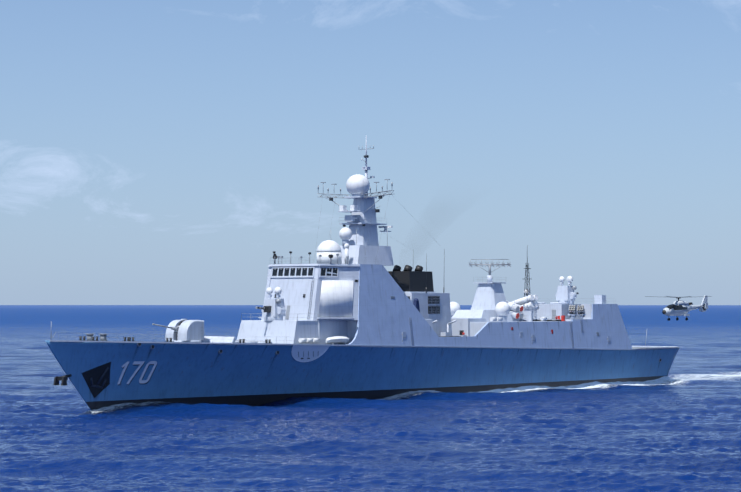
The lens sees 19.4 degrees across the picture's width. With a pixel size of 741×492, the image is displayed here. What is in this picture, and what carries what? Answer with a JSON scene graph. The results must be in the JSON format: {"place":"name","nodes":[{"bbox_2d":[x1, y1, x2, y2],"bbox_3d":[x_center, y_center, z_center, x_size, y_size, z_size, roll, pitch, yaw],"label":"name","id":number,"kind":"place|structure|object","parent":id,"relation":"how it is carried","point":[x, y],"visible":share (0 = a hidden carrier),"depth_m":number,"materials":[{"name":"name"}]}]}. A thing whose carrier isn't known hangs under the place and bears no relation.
{"place":"outdoors","nodes":[
{"label":"outdoors","id":0,"kind":"place"},
{"bbox_2d":[241,240,419,344],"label":"superstructure fittings","id":1,"kind":"object","parent":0,"point":[336,299],"visible":0.9,"depth_m":328.82,"materials":[{"name":"white metal"}]},
{"bbox_2d":[0,315,740,491],"bbox_3d":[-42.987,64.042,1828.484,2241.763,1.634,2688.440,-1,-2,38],"label":"sea waves","id":2,"kind":"object","parent":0,"point":[472,437],"visible":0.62,"depth_m":242.46,"materials":[{"name":"liquid"}]},
{"bbox_2d":[89,372,740,413],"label":"wake foam","id":3,"kind":"object","parent":2,"relation":"on","point":[597,385],"visible":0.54,"depth_m":376.57,"materials":[{"name":"white liquid"}]},
{"bbox_2d":[0,305,740,491],"bbox_3d":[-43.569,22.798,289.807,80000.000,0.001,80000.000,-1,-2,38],"label":"sea","id":4,"kind":"structure","parent":0,"point":[5,310],"depth_m":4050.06,"materials":[{"name":"liquid"}]},
{"bbox_2d":[45,340,678,411],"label":"ship hull","id":5,"kind":"object","parent":4,"relation":"on","point":[243,374],"visible":0.75,"depth_m":326.92,"materials":[{"name":"metal"}]},
{"bbox_2d":[81,361,156,397],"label":"hull markings","id":6,"kind":"object","parent":5,"relation":"attached to","point":[97,379],"visible":0.92,"depth_m":297.60,"materials":[{"name":"black paint"}]},
{"bbox_2d":[50,332,677,385],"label":"deck fittings","id":7,"kind":"object","parent":5,"relation":"attached to","point":[304,353],"visible":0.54,"depth_m":315.29,"materials":[{"name":"grey metal"}]},
{"bbox_2d":[237,264,591,347],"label":"ship superstructure","id":8,"kind":"object","parent":5,"relation":"on","point":[294,290],"visible":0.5,"depth_m":330.06,"materials":[{"name":"grey metal"}]},
{"bbox_2d":[314,135,428,265],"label":"radar mast","id":9,"kind":"object","parent":8,"relation":"on","point":[359,235],"visible":1,"depth_m":342.00,"materials":[{"name":"white metal"}]},
{"bbox_2d":[393,249,485,336],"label":"destroyer funnel and boat deck","id":10,"kind":"object","parent":5,"relation":"on","point":[460,327],"visible":0.46,"depth_m":353.35,"materials":[{"name":"grey metal"}]},
{"bbox_2d":[50,296,675,396],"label":"deck","id":11,"kind":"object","parent":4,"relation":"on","point":[498,319],"visible":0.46,"depth_m":337.95,"materials":[{"name":"grey metal"}]},
{"bbox_2d":[152,319,203,341],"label":"naval gun","id":12,"kind":"object","parent":11,"relation":"on","point":[183,330],"visible":0.94,"depth_m":310.05,"materials":[{"name":"paint"}]},
{"bbox_2d":[255,287,285,320],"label":"ciws","id":13,"kind":"object","parent":11,"relation":"on","point":[272,309],"visible":1,"depth_m":325.74,"materials":[{"name":"metal"}]},
{"bbox_2d":[450,259,512,321],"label":"radar mast","id":14,"kind":"object","parent":11,"relation":"on","point":[489,301],"visible":0.88,"depth_m":369.17,"materials":[{"name":"metal"}]},
{"bbox_2d":[506,295,537,321],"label":"missile launchers","id":15,"kind":"object","parent":11,"relation":"on","point":[521,309],"visible":0.56,"depth_m":373.95,"materials":[{"name":"paint"}]},
{"bbox_2d":[555,276,578,303],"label":"ciws","id":16,"kind":"object","parent":11,"relation":"on","point":[568,294],"visible":0.98,"depth_m":388.89,"materials":[{"name":"metal"}]},
{"bbox_2d":[0,0,740,304],"label":"sky","id":17,"kind":"structure","parent":0,"point":[153,152],"materials":[{"name":"blue"}]},
{"bbox_2d":[346,264,631,348],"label":"destroyer side walls","id":18,"kind":"structure","parent":0,"point":[383,317],"depth_m":347.91,"materials":[{"name":"grey metal"}]},
{"bbox_2d":[524,258,605,320],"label":"destroyer deck gear","id":19,"kind":"object","parent":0,"point":[598,299],"visible":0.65,"depth_m":380.49,"materials":[{"name":"white metal"}]},
{"bbox_2d":[645,295,709,320],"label":"helicopter","id":20,"kind":"object","parent":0,"point":[679,308],"visible":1,"depth_m":419.91,"materials":[{"name":"paint"}]}
]}

